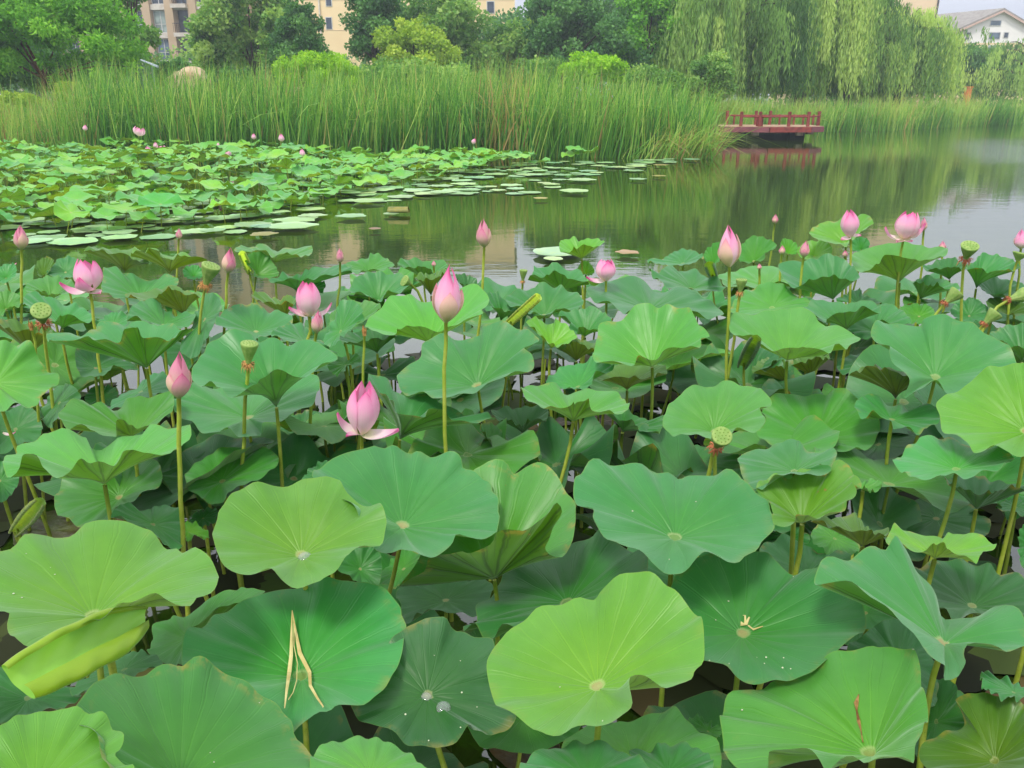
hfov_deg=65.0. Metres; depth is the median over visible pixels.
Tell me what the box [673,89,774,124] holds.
plumed grass
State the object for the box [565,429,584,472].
lotus leaf
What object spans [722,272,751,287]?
lotus leaf
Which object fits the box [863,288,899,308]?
lotus leaf
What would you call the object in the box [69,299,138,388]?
lotus leaf
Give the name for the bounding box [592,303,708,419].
lotus leaf
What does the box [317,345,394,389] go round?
lotus leaf
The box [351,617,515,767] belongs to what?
lotus leaf
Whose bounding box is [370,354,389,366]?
lotus leaf
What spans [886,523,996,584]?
lotus leaf
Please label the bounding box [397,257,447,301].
lotus leaf
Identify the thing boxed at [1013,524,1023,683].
lotus leaf
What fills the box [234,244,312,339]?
lotus leaf
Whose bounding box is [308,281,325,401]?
lotus leaf
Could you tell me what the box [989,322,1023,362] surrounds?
lotus leaf
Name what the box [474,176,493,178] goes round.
floating pad
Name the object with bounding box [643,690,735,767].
lotus leaf
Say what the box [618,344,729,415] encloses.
lotus leaf
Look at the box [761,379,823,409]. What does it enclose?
lotus leaf
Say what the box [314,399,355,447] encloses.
lotus leaf
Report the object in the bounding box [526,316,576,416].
lotus leaf
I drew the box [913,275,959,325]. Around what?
lotus leaf
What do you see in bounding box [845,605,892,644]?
lotus leaf
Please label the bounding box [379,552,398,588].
lotus leaf
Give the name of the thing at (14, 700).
lotus leaf
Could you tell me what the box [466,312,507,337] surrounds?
lotus leaf
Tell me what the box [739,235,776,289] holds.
lotus leaf
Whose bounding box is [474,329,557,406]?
lotus leaf
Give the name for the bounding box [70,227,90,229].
floating pad
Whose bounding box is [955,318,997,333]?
lotus leaf
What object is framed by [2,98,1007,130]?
ground
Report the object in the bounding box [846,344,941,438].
lotus leaf
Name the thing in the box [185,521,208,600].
lotus leaf
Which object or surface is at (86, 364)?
lotus leaf
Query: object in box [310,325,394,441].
lotus leaf
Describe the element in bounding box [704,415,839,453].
lotus leaf
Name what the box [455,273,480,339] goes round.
lotus leaf
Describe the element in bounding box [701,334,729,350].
lotus leaf
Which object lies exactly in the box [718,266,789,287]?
lotus leaf
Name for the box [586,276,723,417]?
lotus leaf
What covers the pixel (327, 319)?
lotus leaf
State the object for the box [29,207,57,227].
lotus leaf
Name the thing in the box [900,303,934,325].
lotus leaf
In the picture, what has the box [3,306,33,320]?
lotus leaf
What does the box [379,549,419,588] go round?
lotus leaf
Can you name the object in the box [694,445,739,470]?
lotus leaf
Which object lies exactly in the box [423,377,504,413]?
lotus leaf
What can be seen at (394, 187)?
floating pad
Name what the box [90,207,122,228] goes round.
lotus leaf
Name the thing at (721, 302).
lotus leaf
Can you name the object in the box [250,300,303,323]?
lotus leaf
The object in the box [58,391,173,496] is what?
lotus leaf
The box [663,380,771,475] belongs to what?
lotus leaf
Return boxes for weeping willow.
[636,0,824,105]
[729,0,886,110]
[789,0,921,111]
[809,2,999,110]
[957,38,1023,103]
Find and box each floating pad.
[0,224,30,229]
[8,217,44,222]
[12,234,66,240]
[22,220,53,224]
[28,238,51,243]
[36,230,59,232]
[40,223,77,227]
[46,237,97,244]
[60,219,91,223]
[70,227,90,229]
[73,230,98,232]
[85,224,111,227]
[85,233,113,236]
[90,226,125,230]
[95,221,115,223]
[101,234,137,239]
[102,229,136,233]
[115,214,129,217]
[124,217,163,221]
[129,224,154,227]
[139,233,175,238]
[143,227,163,229]
[146,218,182,222]
[162,205,194,209]
[172,216,199,219]
[175,228,213,233]
[191,218,208,220]
[193,202,209,204]
[194,199,220,201]
[200,215,239,219]
[200,228,225,231]
[214,225,238,228]
[223,229,246,233]
[228,213,261,217]
[233,221,270,226]
[250,224,273,227]
[250,232,277,235]
[269,222,318,228]
[271,210,290,212]
[271,217,317,221]
[283,178,307,180]
[296,207,324,209]
[298,213,326,216]
[336,213,365,216]
[339,188,358,190]
[339,199,353,201]
[341,191,359,192]
[349,193,375,195]
[349,198,383,202]
[368,188,393,190]
[374,186,402,188]
[387,195,414,197]
[403,188,433,190]
[411,178,433,179]
[414,191,440,193]
[420,176,442,178]
[430,190,456,192]
[431,184,453,186]
[437,177,458,179]
[442,188,459,190]
[447,191,478,194]
[450,182,474,184]
[452,179,470,180]
[460,188,480,190]
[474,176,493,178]
[483,173,505,174]
[496,166,514,167]
[501,184,521,185]
[505,192,525,194]
[506,187,523,188]
[516,173,541,175]
[519,191,540,192]
[520,167,541,168]
[533,246,569,255]
[543,183,559,184]
[544,256,562,259]
[545,186,560,187]
[560,189,587,191]
[567,178,596,180]
[579,170,597,171]
[580,173,600,174]
[615,249,638,253]
[626,165,644,166]
[634,161,654,162]
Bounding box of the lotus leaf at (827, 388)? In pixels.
[822,377,847,394]
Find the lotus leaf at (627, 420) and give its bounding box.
[607,408,663,451]
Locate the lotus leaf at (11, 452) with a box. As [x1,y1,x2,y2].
[0,445,17,460]
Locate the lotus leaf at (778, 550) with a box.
[760,533,850,573]
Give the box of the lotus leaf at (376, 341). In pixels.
[339,329,396,406]
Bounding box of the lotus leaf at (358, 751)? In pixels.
[310,735,425,767]
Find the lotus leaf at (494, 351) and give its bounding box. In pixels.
[397,320,538,422]
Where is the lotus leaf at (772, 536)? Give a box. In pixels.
[763,527,809,544]
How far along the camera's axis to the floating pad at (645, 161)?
26.34 m
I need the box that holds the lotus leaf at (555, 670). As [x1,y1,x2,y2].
[487,571,704,740]
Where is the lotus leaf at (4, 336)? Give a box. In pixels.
[0,316,35,406]
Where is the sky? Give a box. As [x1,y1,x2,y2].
[0,0,1023,97]
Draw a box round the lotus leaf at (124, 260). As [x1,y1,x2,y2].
[83,246,148,378]
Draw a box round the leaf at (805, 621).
[671,551,865,690]
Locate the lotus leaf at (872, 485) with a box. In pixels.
[851,478,881,558]
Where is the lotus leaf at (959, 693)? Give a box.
[915,690,963,755]
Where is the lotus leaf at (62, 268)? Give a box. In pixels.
[46,255,79,335]
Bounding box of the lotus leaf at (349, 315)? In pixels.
[323,300,364,440]
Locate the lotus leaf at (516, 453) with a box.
[408,424,539,580]
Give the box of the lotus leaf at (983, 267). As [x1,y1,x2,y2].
[966,252,1019,298]
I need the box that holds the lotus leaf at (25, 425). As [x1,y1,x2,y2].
[0,405,42,530]
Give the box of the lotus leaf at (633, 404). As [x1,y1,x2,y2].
[631,397,635,413]
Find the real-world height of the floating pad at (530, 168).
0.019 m
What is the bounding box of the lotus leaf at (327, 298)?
[288,290,351,326]
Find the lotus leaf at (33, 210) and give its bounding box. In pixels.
[20,206,53,224]
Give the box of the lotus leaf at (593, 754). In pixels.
[519,740,648,767]
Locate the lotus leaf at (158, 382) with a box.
[109,371,168,408]
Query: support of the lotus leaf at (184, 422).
on the water
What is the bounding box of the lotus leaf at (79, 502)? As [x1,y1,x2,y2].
[54,459,162,526]
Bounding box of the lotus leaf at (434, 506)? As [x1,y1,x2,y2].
[312,445,499,593]
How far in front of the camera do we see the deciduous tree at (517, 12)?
71.43 m
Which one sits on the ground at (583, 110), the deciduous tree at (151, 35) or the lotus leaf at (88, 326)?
the deciduous tree at (151, 35)
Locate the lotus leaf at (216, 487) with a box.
[185,446,278,587]
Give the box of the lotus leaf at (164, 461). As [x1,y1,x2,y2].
[93,424,204,543]
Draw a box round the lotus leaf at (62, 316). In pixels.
[23,291,91,383]
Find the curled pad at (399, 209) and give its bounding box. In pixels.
[387,207,409,212]
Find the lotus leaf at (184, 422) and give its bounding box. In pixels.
[173,419,193,427]
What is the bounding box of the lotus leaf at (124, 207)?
[102,202,147,226]
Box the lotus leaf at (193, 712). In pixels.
[76,656,315,767]
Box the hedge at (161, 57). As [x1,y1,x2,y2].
[0,41,1023,110]
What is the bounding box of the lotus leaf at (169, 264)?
[131,247,206,381]
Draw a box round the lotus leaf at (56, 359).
[11,321,103,427]
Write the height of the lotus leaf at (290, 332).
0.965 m
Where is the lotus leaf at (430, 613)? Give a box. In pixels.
[386,586,453,629]
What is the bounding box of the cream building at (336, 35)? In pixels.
[293,0,514,105]
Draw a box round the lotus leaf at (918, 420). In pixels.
[854,394,939,549]
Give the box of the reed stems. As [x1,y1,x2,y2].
[0,55,158,147]
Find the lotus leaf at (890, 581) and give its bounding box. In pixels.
[814,535,1023,767]
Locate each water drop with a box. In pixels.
[298,552,310,559]
[421,692,431,700]
[436,701,450,711]
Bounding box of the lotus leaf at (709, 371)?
[691,340,815,454]
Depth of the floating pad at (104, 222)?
13.40 m
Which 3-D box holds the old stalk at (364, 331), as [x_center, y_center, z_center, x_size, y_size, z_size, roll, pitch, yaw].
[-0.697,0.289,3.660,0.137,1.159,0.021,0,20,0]
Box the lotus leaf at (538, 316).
[522,314,551,383]
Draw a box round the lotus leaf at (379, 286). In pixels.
[349,270,408,400]
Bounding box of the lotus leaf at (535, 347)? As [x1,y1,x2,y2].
[523,315,596,429]
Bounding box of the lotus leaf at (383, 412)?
[338,387,451,447]
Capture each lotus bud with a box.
[13,225,28,323]
[83,125,88,149]
[166,351,191,615]
[172,229,181,315]
[222,248,235,334]
[278,134,284,149]
[308,310,322,437]
[330,248,343,405]
[432,261,435,274]
[432,265,463,621]
[476,219,490,335]
[718,226,740,379]
[757,264,761,284]
[768,214,777,265]
[779,245,784,280]
[796,240,809,369]
[832,251,847,386]
[917,217,926,302]
[938,241,946,308]
[1012,228,1023,324]
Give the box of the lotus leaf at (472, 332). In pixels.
[463,323,513,399]
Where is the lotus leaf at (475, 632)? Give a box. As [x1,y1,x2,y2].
[460,621,505,644]
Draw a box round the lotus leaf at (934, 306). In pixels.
[905,303,953,325]
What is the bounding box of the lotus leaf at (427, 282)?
[415,268,446,300]
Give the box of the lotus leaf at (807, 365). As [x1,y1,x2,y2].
[792,354,829,373]
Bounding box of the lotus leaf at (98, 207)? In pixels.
[83,203,119,224]
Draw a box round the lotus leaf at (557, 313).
[553,300,595,323]
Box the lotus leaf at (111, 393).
[84,384,118,405]
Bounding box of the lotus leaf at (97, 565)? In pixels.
[0,520,218,680]
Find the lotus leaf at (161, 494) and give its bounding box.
[131,434,273,573]
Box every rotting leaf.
[13,510,80,545]
[489,744,559,767]
[556,417,570,425]
[595,414,615,424]
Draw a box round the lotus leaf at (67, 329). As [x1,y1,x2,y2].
[63,326,87,335]
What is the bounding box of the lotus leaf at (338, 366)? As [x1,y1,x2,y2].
[327,353,360,396]
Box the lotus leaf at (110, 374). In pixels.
[78,363,140,392]
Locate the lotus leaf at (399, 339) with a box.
[364,308,410,387]
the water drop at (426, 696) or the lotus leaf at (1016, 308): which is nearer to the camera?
the water drop at (426, 696)
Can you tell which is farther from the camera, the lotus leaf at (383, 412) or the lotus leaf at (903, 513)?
the lotus leaf at (383, 412)
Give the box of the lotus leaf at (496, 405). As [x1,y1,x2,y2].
[478,397,501,415]
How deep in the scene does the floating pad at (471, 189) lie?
18.15 m
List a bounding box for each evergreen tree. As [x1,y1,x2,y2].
[263,0,329,91]
[338,0,405,63]
[520,0,653,70]
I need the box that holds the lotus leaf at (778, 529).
[769,503,790,532]
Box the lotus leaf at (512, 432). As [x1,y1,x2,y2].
[498,421,569,470]
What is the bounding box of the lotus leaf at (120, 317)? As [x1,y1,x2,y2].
[95,311,129,390]
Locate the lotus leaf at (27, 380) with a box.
[0,340,58,536]
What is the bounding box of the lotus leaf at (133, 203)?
[118,200,147,223]
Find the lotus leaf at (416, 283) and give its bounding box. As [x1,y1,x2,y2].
[348,278,421,363]
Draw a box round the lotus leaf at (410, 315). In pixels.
[365,284,488,340]
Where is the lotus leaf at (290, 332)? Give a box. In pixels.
[271,322,336,412]
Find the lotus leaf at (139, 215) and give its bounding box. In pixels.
[126,210,161,231]
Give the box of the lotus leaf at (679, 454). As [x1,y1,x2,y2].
[630,423,756,491]
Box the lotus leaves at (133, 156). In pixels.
[0,136,598,220]
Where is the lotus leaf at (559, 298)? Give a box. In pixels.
[505,282,583,425]
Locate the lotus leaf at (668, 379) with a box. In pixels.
[664,371,671,399]
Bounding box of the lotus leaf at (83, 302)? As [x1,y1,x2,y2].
[70,296,127,314]
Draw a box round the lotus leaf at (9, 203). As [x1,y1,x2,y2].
[0,200,16,227]
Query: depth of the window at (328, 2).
83.49 m
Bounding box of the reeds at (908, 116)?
[703,92,1023,131]
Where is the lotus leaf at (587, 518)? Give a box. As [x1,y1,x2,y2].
[576,513,598,530]
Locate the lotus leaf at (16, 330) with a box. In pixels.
[0,318,54,431]
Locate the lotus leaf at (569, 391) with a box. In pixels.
[566,386,599,422]
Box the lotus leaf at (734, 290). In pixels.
[731,287,747,296]
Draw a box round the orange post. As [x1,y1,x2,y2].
[963,86,973,104]
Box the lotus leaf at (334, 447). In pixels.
[311,400,379,451]
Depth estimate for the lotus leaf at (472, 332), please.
5.44 m
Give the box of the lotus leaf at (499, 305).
[487,291,517,422]
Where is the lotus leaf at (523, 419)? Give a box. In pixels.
[491,405,548,433]
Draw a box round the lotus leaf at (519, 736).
[468,716,580,767]
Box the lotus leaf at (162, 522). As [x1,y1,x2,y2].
[111,502,181,616]
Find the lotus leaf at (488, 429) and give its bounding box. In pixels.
[480,422,541,460]
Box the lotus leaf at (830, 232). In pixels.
[809,214,873,303]
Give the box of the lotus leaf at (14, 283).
[0,265,34,292]
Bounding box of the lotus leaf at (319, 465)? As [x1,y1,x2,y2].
[302,460,334,578]
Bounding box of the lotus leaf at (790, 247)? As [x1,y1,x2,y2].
[780,238,797,260]
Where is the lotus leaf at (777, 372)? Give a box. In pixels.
[752,357,784,380]
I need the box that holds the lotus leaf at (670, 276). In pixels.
[649,265,724,291]
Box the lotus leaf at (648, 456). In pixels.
[610,439,692,477]
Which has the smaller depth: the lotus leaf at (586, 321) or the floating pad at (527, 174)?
the lotus leaf at (586, 321)
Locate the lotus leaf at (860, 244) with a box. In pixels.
[852,237,869,289]
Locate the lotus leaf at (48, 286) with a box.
[25,275,74,332]
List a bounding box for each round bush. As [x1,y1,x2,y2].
[0,38,132,93]
[0,90,41,110]
[149,57,253,91]
[271,49,359,91]
[345,56,501,96]
[508,54,683,98]
[557,50,629,86]
[671,48,738,103]
[725,80,817,98]
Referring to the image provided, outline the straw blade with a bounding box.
[284,610,323,707]
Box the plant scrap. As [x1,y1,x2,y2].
[741,615,762,629]
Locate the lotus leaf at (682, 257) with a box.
[647,248,703,270]
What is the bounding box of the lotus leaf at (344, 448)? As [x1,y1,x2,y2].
[331,442,385,458]
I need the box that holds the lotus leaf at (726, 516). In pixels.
[573,458,774,706]
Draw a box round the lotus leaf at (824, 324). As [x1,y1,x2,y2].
[803,320,848,374]
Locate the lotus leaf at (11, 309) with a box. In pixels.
[7,296,44,318]
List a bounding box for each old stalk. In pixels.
[28,318,46,519]
[357,326,366,449]
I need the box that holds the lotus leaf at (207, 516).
[189,507,217,596]
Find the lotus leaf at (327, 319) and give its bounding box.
[304,313,329,329]
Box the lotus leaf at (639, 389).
[590,364,665,426]
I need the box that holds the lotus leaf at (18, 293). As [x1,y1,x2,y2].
[10,281,55,321]
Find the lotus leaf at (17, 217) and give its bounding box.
[0,215,23,220]
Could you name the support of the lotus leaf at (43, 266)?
on the water
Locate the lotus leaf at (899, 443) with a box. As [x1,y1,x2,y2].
[858,420,919,459]
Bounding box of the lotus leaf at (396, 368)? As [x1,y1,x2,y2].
[354,356,415,386]
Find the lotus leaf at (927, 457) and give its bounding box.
[892,435,1013,560]
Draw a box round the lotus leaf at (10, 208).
[1,206,20,221]
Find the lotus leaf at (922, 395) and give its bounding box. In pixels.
[913,382,969,445]
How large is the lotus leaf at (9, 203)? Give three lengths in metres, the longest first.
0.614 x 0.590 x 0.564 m
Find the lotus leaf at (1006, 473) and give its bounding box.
[939,438,1023,519]
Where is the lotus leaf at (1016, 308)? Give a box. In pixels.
[986,297,1023,315]
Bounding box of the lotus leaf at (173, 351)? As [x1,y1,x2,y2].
[161,336,211,369]
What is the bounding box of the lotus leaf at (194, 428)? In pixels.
[189,423,199,436]
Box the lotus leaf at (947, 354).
[871,314,1015,547]
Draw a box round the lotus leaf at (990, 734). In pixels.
[919,692,1023,767]
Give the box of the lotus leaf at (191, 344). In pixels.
[180,292,221,358]
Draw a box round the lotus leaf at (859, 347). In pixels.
[830,337,877,367]
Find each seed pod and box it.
[30,302,69,521]
[197,261,220,358]
[239,340,258,586]
[400,275,423,301]
[519,269,526,407]
[578,260,593,362]
[698,426,731,556]
[728,278,746,377]
[934,287,963,314]
[957,240,979,320]
[979,308,1001,329]
[981,287,1023,331]
[1006,251,1023,324]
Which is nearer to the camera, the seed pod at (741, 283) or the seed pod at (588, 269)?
the seed pod at (741, 283)
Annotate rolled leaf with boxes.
[2,606,148,698]
[8,497,45,538]
[238,251,269,337]
[501,293,541,407]
[704,261,718,323]
[737,335,761,385]
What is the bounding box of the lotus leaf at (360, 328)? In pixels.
[356,320,369,364]
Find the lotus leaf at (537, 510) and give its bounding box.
[399,459,575,645]
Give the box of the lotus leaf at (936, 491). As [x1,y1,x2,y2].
[814,443,970,545]
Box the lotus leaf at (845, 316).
[804,299,880,387]
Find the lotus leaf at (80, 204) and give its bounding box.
[54,196,94,226]
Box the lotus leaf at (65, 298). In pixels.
[56,288,97,332]
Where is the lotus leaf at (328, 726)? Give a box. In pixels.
[294,705,353,756]
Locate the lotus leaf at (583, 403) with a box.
[520,382,629,482]
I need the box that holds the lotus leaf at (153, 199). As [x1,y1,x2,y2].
[138,192,184,226]
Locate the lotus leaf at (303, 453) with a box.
[246,433,330,486]
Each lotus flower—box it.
[59,259,104,403]
[133,126,144,147]
[288,281,331,339]
[336,381,398,448]
[586,259,615,427]
[840,209,860,387]
[884,211,925,306]
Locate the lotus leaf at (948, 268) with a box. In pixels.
[922,257,967,311]
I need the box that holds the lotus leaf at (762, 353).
[739,348,778,455]
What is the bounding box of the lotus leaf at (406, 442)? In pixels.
[383,408,506,456]
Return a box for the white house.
[923,8,1023,106]
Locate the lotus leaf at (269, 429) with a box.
[194,422,295,506]
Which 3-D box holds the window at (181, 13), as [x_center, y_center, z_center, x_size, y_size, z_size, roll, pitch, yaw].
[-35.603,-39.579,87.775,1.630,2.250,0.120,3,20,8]
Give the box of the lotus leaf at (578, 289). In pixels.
[551,284,591,298]
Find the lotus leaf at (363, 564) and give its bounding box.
[338,547,381,584]
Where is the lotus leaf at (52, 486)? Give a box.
[34,420,170,519]
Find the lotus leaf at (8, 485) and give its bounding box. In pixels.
[0,461,18,542]
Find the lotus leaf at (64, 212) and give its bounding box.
[53,200,89,232]
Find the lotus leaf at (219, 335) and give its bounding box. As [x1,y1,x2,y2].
[202,330,289,347]
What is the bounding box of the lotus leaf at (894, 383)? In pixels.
[849,364,909,545]
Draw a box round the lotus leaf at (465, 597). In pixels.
[396,579,492,623]
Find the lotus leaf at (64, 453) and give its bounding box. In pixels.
[3,424,190,651]
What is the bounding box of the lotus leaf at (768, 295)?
[731,281,809,314]
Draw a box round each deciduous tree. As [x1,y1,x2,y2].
[0,0,151,104]
[105,0,162,88]
[155,29,328,97]
[183,0,302,92]
[370,12,462,81]
[391,0,500,91]
[467,0,679,94]
[483,0,588,81]
[595,0,692,76]
[955,42,1011,104]
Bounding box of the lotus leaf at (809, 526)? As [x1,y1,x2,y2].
[796,514,878,546]
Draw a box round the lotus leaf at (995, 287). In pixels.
[978,277,1023,334]
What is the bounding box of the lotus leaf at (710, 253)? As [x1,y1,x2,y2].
[704,242,719,265]
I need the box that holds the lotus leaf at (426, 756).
[373,726,488,767]
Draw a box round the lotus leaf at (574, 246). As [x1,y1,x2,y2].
[559,236,603,362]
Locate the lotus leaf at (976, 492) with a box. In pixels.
[944,476,1023,561]
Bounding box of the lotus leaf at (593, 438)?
[506,416,618,487]
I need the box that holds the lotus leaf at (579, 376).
[546,356,613,527]
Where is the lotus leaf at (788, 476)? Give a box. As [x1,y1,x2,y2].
[756,463,846,502]
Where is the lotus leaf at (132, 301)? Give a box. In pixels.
[120,298,165,372]
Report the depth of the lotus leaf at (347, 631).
2.06 m
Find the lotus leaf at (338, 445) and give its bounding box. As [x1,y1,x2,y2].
[318,440,371,457]
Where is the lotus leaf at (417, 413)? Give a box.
[368,374,494,448]
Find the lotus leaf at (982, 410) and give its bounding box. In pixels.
[936,363,1023,574]
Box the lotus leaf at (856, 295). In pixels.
[836,288,881,387]
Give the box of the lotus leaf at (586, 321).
[558,306,610,477]
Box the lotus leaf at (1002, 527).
[998,517,1006,538]
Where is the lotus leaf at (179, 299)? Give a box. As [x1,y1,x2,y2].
[125,285,200,367]
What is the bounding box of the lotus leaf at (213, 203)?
[208,199,235,220]
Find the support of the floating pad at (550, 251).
on the water
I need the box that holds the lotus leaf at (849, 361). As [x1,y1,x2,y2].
[836,353,860,374]
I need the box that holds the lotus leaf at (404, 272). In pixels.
[344,267,416,307]
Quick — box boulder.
[165,66,210,100]
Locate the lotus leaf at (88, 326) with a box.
[83,319,182,387]
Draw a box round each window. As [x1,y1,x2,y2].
[132,11,141,30]
[151,0,162,3]
[153,10,166,32]
[158,39,169,60]
[177,10,189,31]
[181,39,190,60]
[325,0,331,5]
[325,17,332,29]
[487,1,494,13]
[988,32,1000,39]
[989,20,1001,25]
[1003,32,1008,37]
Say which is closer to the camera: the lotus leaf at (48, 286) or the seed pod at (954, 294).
the seed pod at (954, 294)
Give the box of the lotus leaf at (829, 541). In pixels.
[811,524,860,555]
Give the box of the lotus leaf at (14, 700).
[0,667,80,723]
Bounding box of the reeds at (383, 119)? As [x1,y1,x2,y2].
[0,45,741,158]
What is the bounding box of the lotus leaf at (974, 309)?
[950,297,987,321]
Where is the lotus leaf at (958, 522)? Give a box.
[907,498,990,566]
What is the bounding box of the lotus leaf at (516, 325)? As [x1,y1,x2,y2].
[495,313,532,328]
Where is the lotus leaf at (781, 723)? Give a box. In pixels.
[720,646,927,767]
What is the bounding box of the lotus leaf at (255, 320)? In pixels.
[215,303,292,340]
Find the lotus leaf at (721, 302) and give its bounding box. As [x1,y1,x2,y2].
[661,285,737,324]
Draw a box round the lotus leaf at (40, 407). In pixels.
[6,404,45,418]
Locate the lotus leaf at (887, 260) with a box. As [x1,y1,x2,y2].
[852,241,947,308]
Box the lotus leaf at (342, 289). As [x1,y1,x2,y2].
[336,286,347,300]
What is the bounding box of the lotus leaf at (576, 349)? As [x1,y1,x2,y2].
[557,338,594,506]
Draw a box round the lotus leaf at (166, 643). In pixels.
[147,587,264,665]
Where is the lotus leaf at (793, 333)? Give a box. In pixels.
[729,307,859,393]
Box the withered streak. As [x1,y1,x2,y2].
[854,694,862,741]
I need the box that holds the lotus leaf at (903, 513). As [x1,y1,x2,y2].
[851,487,925,560]
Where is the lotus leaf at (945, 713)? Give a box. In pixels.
[918,678,964,739]
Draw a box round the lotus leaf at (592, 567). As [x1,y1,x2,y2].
[463,529,647,638]
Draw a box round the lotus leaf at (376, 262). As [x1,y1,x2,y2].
[346,253,393,363]
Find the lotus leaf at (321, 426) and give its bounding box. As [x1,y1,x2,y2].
[280,409,378,457]
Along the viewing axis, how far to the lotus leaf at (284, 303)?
4.63 m
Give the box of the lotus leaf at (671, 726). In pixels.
[561,706,721,767]
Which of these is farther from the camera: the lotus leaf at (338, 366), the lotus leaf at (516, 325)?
the lotus leaf at (516, 325)
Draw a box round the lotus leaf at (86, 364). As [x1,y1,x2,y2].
[75,348,138,401]
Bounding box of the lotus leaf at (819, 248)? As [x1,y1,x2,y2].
[797,240,831,297]
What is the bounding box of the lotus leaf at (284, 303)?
[251,291,297,412]
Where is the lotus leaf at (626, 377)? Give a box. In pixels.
[596,364,666,443]
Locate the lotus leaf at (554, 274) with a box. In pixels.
[528,262,589,419]
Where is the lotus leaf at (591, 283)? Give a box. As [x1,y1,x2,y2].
[587,275,628,320]
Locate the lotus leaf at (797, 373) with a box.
[760,356,802,410]
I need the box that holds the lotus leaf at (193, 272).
[182,265,201,309]
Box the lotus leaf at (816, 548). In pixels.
[756,532,858,556]
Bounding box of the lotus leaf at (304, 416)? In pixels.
[280,410,321,441]
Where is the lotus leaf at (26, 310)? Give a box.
[12,299,102,328]
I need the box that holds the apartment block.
[5,0,290,109]
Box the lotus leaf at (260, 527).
[212,476,386,589]
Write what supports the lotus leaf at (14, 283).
on the water
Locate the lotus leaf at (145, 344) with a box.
[46,321,193,507]
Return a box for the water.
[0,123,1023,767]
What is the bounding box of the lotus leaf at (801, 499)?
[756,460,861,689]
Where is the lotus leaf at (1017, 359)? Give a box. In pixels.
[1013,353,1023,362]
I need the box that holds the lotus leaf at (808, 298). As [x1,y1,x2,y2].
[805,296,824,322]
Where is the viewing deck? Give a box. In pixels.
[713,111,823,138]
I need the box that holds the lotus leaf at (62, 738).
[0,706,133,767]
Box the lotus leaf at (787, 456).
[738,439,836,574]
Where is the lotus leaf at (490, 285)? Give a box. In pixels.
[479,277,516,315]
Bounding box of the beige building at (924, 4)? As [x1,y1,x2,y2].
[768,0,939,107]
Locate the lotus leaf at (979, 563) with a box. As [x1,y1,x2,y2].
[942,536,996,570]
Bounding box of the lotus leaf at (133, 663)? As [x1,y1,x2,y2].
[70,649,162,695]
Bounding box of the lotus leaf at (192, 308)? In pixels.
[165,290,229,314]
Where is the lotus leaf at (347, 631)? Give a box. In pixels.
[181,576,405,752]
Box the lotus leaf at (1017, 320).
[994,312,1023,324]
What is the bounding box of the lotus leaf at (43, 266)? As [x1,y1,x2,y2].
[35,256,54,277]
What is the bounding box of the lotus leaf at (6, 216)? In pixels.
[0,209,14,221]
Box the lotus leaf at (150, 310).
[127,298,195,427]
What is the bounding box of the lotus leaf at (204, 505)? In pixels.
[196,431,288,511]
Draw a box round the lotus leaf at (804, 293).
[749,287,814,297]
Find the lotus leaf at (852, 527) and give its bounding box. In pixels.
[811,512,888,551]
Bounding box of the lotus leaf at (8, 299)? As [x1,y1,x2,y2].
[0,290,42,433]
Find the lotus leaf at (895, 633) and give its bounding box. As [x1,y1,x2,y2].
[839,618,938,767]
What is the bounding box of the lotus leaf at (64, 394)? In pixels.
[41,383,80,427]
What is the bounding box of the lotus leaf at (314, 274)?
[269,264,351,408]
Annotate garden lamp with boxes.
[140,59,158,84]
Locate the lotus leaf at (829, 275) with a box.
[778,253,859,373]
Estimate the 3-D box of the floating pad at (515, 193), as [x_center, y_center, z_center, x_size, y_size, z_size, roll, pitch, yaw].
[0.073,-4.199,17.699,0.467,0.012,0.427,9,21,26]
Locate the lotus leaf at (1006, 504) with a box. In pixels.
[996,497,1023,574]
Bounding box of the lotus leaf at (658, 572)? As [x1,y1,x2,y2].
[627,547,709,584]
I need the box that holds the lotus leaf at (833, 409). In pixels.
[757,388,879,523]
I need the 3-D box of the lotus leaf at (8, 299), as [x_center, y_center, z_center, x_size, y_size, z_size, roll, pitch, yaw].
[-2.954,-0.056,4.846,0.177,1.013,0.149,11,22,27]
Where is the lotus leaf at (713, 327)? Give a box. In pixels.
[699,317,732,344]
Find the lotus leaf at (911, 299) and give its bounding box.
[903,292,959,304]
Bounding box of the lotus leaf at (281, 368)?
[192,329,337,587]
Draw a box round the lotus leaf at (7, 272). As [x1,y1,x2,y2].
[0,262,16,318]
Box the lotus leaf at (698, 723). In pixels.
[688,713,721,737]
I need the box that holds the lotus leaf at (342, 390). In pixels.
[310,327,344,398]
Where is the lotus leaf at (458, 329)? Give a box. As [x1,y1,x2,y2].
[450,309,489,334]
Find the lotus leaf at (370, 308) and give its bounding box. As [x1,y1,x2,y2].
[329,300,380,393]
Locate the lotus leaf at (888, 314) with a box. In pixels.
[848,304,910,344]
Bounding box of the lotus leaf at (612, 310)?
[578,302,618,339]
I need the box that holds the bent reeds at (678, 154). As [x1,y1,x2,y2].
[617,113,777,159]
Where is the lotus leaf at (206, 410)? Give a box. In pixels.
[174,374,319,442]
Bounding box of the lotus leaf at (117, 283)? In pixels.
[101,266,178,424]
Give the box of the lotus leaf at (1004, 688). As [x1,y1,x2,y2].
[980,670,1023,702]
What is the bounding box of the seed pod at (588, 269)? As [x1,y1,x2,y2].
[578,260,593,362]
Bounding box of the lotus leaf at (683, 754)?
[629,741,713,767]
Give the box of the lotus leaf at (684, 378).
[670,351,730,438]
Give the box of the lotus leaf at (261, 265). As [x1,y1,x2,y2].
[245,251,278,302]
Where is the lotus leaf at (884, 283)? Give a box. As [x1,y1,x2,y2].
[874,273,946,299]
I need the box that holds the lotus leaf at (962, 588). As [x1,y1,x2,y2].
[914,558,1023,683]

